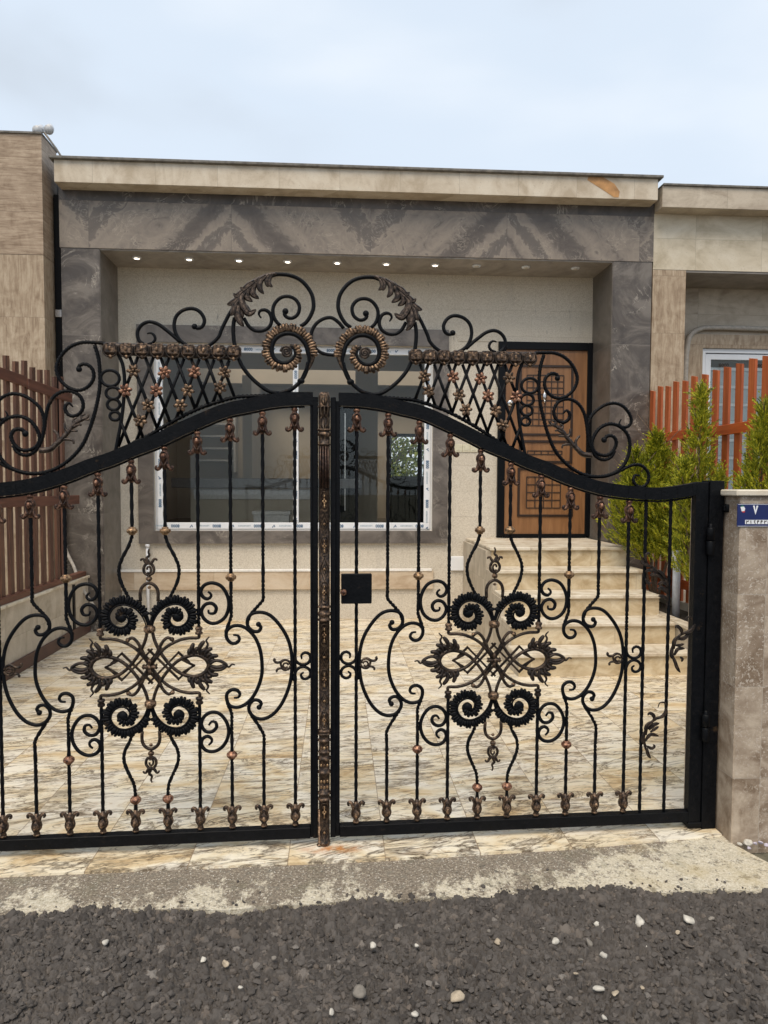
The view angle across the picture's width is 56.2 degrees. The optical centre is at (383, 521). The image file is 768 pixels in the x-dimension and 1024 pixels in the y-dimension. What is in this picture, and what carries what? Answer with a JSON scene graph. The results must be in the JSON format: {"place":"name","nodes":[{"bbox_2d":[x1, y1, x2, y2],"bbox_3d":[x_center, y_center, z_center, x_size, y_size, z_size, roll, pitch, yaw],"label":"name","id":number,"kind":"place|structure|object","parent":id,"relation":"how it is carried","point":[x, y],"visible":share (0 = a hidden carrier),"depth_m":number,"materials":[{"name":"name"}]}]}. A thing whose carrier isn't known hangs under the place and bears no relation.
{"place":"outdoors","nodes":[
{"label":"outdoors","id":0,"kind":"place"},
{"bbox_2d":[0,130,58,594],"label":"neighbour building","id":1,"kind":"structure","parent":0,"point":[29,187],"depth_m":7.22,"materials":[{"name":"brown stone"}]},
{"bbox_2d":[252,510,291,521],"bbox_3d":[-1.491,-0.010,9.585,0.500,0.269,0.300,0,3,-4],"label":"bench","id":2,"kind":"object","parent":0,"point":[277,516],"visible":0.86,"depth_m":9.44,"materials":[{"name":"grey"}]},
{"bbox_2d":[0,618,721,877],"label":"driveway","id":3,"kind":"structure","parent":0,"point":[56,679],"depth_m":4.11,"materials":[{"name":"beige stone"}]},
{"bbox_2d":[0,272,344,851],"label":"driveway gate","id":4,"kind":"structure","parent":3,"relation":"on","point":[162,439],"depth_m":3.00,"materials":[{"name":"black metal"}]},
{"bbox_2d":[463,538,686,676],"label":"entrance steps","id":5,"kind":"structure","parent":3,"relation":"on","point":[611,600],"depth_m":6.58,"materials":[{"name":"beige stone"}]},
{"bbox_2d":[682,481,728,828],"bbox_3d":[1.466,0.607,3.255,0.169,1.582,0.108,0,3,-5],"label":"gate post","id":6,"kind":"object","parent":3,"relation":"on","point":[717,507],"visible":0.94,"depth_m":3.23,"materials":[{"name":"black metal"}]},
{"bbox_2d":[330,275,708,836],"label":"driveway gate","id":7,"kind":"structure","parent":6,"relation":"attached to","point":[356,588],"depth_m":3.14,"materials":[{"name":"black metal"}]},
{"bbox_2d":[0,868,767,1023],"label":"gravel","id":8,"kind":"structure","parent":0,"point":[594,962],"depth_m":2.37,"materials":[{"name":"grey gravel"}]},
{"bbox_2d":[102,939,108,945],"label":"pebble","id":9,"kind":"object","parent":8,"relation":"on","point":[105,942],"visible":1,"depth_m":2.44,"materials":[{"name":"white stone"}]},
{"bbox_2d":[222,960,228,967],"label":"pebble","id":10,"kind":"object","parent":8,"relation":"on","point":[225,963],"visible":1,"depth_m":2.33,"materials":[{"name":"beige stone"}]},
{"bbox_2d":[329,1008,333,1015],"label":"pebble","id":11,"kind":"object","parent":8,"relation":"on","point":[331,1011],"visible":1,"depth_m":2.12,"materials":[{"name":"white stone"}]},
{"bbox_2d":[352,984,365,998],"bbox_3d":[-0.076,1.446,2.210,0.044,0.028,0.048,0,3,-4],"label":"pebble","id":12,"kind":"object","parent":8,"relation":"on","point":[359,991],"visible":1,"depth_m":2.20,"materials":[{"name":"grey stone"}]},
{"bbox_2d":[370,941,375,948],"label":"pebble","id":13,"kind":"object","parent":8,"relation":"on","point":[372,944],"visible":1,"depth_m":2.43,"materials":[{"name":"white stone"}]},
{"bbox_2d":[411,1011,418,1016],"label":"pebble","id":14,"kind":"object","parent":8,"relation":"on","point":[414,1013],"visible":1,"depth_m":2.11,"materials":[{"name":"white stone"}]},
{"bbox_2d":[450,990,464,1001],"bbox_3d":[0.224,1.446,2.189,0.044,0.032,0.042,0,3,-4],"label":"pebble","id":15,"kind":"object","parent":8,"relation":"on","point":[457,995],"visible":1,"depth_m":2.18,"materials":[{"name":"beige stone"}]},
{"bbox_2d":[494,938,500,944],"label":"pebble","id":16,"kind":"object","parent":8,"relation":"on","point":[497,941],"visible":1,"depth_m":2.45,"materials":[{"name":"beige stone"}]},
{"bbox_2d":[552,937,559,944],"bbox_3d":[0.587,1.437,2.462,0.027,0.019,0.025,0,3,-4],"label":"pebble","id":17,"kind":"object","parent":8,"relation":"on","point":[555,940],"visible":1,"depth_m":2.45,"materials":[{"name":"white stone"}]},
{"bbox_2d":[586,938,592,945],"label":"pebble","id":18,"kind":"object","parent":8,"relation":"on","point":[589,942],"visible":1,"depth_m":2.45,"materials":[{"name":"grey stone"}]},
{"bbox_2d":[593,985,604,991],"bbox_3d":[0.665,1.448,2.227,0.037,0.018,0.023,0,3,-4],"label":"pebble","id":19,"kind":"object","parent":8,"relation":"on","point":[597,988],"visible":1,"depth_m":2.22,"materials":[{"name":"white stone"}]},
{"bbox_2d":[599,951,606,958],"bbox_3d":[0.731,1.440,2.390,0.025,0.023,0.022,2,3,32],"label":"pebble","id":20,"kind":"object","parent":8,"relation":"on","point":[602,954],"visible":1,"depth_m":2.38,"materials":[{"name":"white stone"}]},
{"bbox_2d":[612,990,618,995],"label":"pebble","id":21,"kind":"object","parent":8,"relation":"on","point":[615,992],"visible":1,"depth_m":2.20,"materials":[{"name":"beige stone"}]},
{"bbox_2d":[635,914,644,926],"bbox_3d":[0.914,1.432,2.572,0.034,0.039,0.033,-2,4,-42],"label":"pebble","id":22,"kind":"object","parent":8,"relation":"on","point":[639,921],"visible":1,"depth_m":2.56,"materials":[{"name":"white stone"}]},
{"bbox_2d":[683,914,694,924],"bbox_3d":[1.098,1.431,2.578,0.044,0.030,0.035,0,3,-4],"label":"pebble","id":23,"kind":"object","parent":8,"relation":"on","point":[688,919],"visible":1,"depth_m":2.57,"materials":[{"name":"white stone"}]},
{"bbox_2d":[0,836,767,916],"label":"concrete apron","id":24,"kind":"object","parent":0,"point":[706,862],"visible":0.32,"depth_m":2.85,"materials":[{"name":"beige concrete"}]},
{"bbox_2d":[743,839,752,845],"bbox_3d":[1.590,1.400,3.143,0.038,0.027,0.039,1,3,14],"label":"pebble","id":25,"kind":"object","parent":24,"relation":"on","point":[747,842],"visible":1,"depth_m":3.13,"materials":[{"name":"white stone"}]},
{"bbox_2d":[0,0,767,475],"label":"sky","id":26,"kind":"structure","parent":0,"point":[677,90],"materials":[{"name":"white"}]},
{"bbox_2d":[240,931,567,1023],"bbox_3d":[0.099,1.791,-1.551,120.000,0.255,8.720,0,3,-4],"label":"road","id":27,"kind":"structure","parent":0,"point":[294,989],"depth_m":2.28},
{"bbox_2d":[389,476,423,522],"bbox_3d":[1.062,-0.385,12.265,2.000,0.760,1.050,0,3,-4],"label":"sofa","id":28,"kind":"object","parent":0,"point":[403,499],"visible":0.26,"depth_m":11.70,"materials":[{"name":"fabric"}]},
{"bbox_2d":[646,183,767,600],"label":"neighbour house","id":29,"kind":"structure","parent":0,"point":[709,301],"depth_m":7.89,"materials":[{"name":"grey stone"}]},
{"bbox_2d":[702,348,767,488],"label":"window","id":30,"kind":"structure","parent":29,"relation":"in","point":[708,354],"depth_m":8.68,"materials":[{"name":"white glass"}]},
{"bbox_2d":[751,853,767,861],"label":"ground","id":31,"kind":"structure","parent":0,"point":[763,856],"depth_m":3.15,"materials":[{"name":"concrete"}]},
{"bbox_2d":[0,575,90,680],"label":"boundary wall","id":32,"kind":"structure","parent":31,"relation":"on","point":[25,640],"depth_m":6.36,"materials":[{"name":"beige stone"}]},
{"bbox_2d":[0,355,85,605],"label":"slat fence","id":33,"kind":"object","parent":32,"relation":"on","point":[15,378],"visible":0.78,"depth_m":6.28,"materials":[{"name":"brown wood"}]},
{"bbox_2d":[48,155,663,631],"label":"house","id":34,"kind":"structure","parent":31,"relation":"on","point":[528,261],"depth_m":8.11,"materials":[{"name":"beige stone"}]},
{"bbox_2d":[32,124,60,154],"bbox_3d":[-3.371,-3.822,7.233,0.269,0.348,0.192,0,3,-4],"label":"security camera","id":35,"kind":"object","parent":34,"relation":"on","point":[48,129],"visible":0.9,"depth_m":7.16,"materials":[{"name":"grey plastic"}]},
{"bbox_2d":[53,194,62,575],"bbox_3d":[-3.403,-1.097,7.605,0.077,4.600,0.135,0,3,-4],"label":"downpipe","id":36,"kind":"object","parent":34,"relation":"attached to","point":[58,294],"visible":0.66,"depth_m":7.49,"materials":[{"name":"black metal"}]},
{"bbox_2d":[67,549,94,604],"bbox_3d":[-3.181,0.343,7.472,0.381,1.073,0.046,1,3,16],"label":"flexible conduit","id":37,"kind":"object","parent":34,"relation":"attached to","point":[73,566],"visible":0.37,"depth_m":7.49,"materials":[{"name":"white plastic"}]},
{"bbox_2d":[199,417,237,472],"bbox_3d":[-3.062,-1.510,13.221,0.690,1.200,0.298,0,3,-4],"label":"wall shelf","id":38,"kind":"object","parent":34,"relation":"attached to","point":[235,451],"depth_m":13.13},
{"bbox_2d":[171,478,361,521],"bbox_3d":[-1.687,-0.281,10.612,2.700,0.709,0.700,0,3,-4],"label":"kitchen counter","id":39,"kind":"object","parent":34,"relation":"on","point":[214,498],"visible":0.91,"depth_m":10.32,"materials":[{"name":"beige paint"}]},
{"bbox_2d":[154,343,432,529],"bbox_3d":[-1.039,-0.963,8.337,3.340,2.130,0.093,0,3,-4],"label":"window","id":40,"kind":"structure","parent":34,"relation":"in","point":[252,349],"depth_m":8.32,"materials":[{"name":"white plastic"}]},
{"bbox_2d":[340,407,354,521],"bbox_3d":[-0.559,-0.822,10.601,0.290,1.799,0.515,0,3,-4],"label":"tall cabinet","id":41,"kind":"object","parent":34,"relation":"on","point":[347,471],"visible":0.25,"depth_m":10.36,"materials":[{"name":"black metal"}]},
{"bbox_2d":[389,434,421,477],"bbox_3d":[1.097,-1.065,13.678,2.050,1.200,0.070,0,3,-4],"label":"window","id":42,"kind":"structure","parent":34,"relation":"in","point":[399,435],"depth_m":13.58,"materials":[{"name":"black metal"}]},
{"bbox_2d":[496,341,592,537],"bbox_3d":[1.883,-0.950,8.419,1.112,2.279,0.126,0,3,-4],"label":"door","id":43,"kind":"structure","parent":34,"relation":"in","point":[525,508],"depth_m":8.43,"materials":[{"name":"orange wood"}]},
{"bbox_2d":[391,437,423,476],"bbox_3d":[0.121,-1.133,18.486,2.711,3.685,2.819,0,3,-4],"label":"garden tree","id":44,"kind":"object","parent":31,"relation":"on","point":[403,458],"visible":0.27,"depth_m":18.02,"materials":[{"name":"green plant"}]},
{"bbox_2d":[617,602,687,621],"bbox_3d":[2.810,1.131,5.815,0.440,0.395,4.400,0,3,-4],"label":"garden bed","id":45,"kind":"object","parent":31,"relation":"on","point":[683,614],"depth_m":7.01,"materials":[{"name":"soil"}]},
{"bbox_2d":[595,414,696,594],"bbox_3d":[2.642,-0.085,6.996,1.040,1.940,0.945,0,3,-4],"label":"thuja shrub","id":46,"kind":"object","parent":45,"relation":"on","point":[657,453],"visible":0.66,"depth_m":6.88,"materials":[{"name":"green plant"}]},
{"bbox_2d":[672,550,681,617],"bbox_3d":[2.715,0.582,6.675,0.088,0.628,0.088,0,3,-4],"label":"plastic pipe","id":47,"kind":"object","parent":45,"relation":"on","point":[675,594],"visible":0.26,"depth_m":6.65,"materials":[{"name":"grey plastic"}]},
{"bbox_2d":[657,379,733,580],"bbox_3d":[2.732,-0.169,6.284,0.620,2.170,0.550,0,3,-4],"label":"thuja shrub","id":48,"kind":"object","parent":45,"relation":"on","point":[704,461],"visible":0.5,"depth_m":6.25,"materials":[{"name":"green plant"}]},
{"bbox_2d":[729,390,767,489],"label":"thuja shrub","id":49,"kind":"object","parent":45,"relation":"on","point":[756,441],"visible":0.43,"depth_m":5.47,"materials":[{"name":"green plant"}]},
{"bbox_2d":[646,589,687,611],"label":"boundary wall","id":50,"kind":"structure","parent":31,"relation":"on","point":[683,605],"depth_m":7.14,"materials":[{"name":"grey concrete"}]},
{"bbox_2d":[646,356,767,603],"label":"slat fence","id":51,"kind":"object","parent":50,"relation":"on","point":[727,429],"visible":0.4,"depth_m":6.49,"materials":[{"name":"brown wood"}]},
{"bbox_2d":[657,611,687,648],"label":"planter wall","id":52,"kind":"structure","parent":31,"relation":"on","point":[683,624],"depth_m":6.23,"materials":[{"name":"beige stone"}]},
{"bbox_2d":[684,489,767,852],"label":"gate pillar","id":53,"kind":"structure","parent":31,"relation":"on","point":[742,786],"depth_m":3.14,"materials":[{"name":"beige stone"}]},
{"bbox_2d":[737,504,767,526],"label":"address plate","id":54,"kind":"object","parent":53,"relation":"attached to","point":[752,515],"visible":1,"depth_m":3.08,"materials":[{"name":"blue metal"}]}
]}

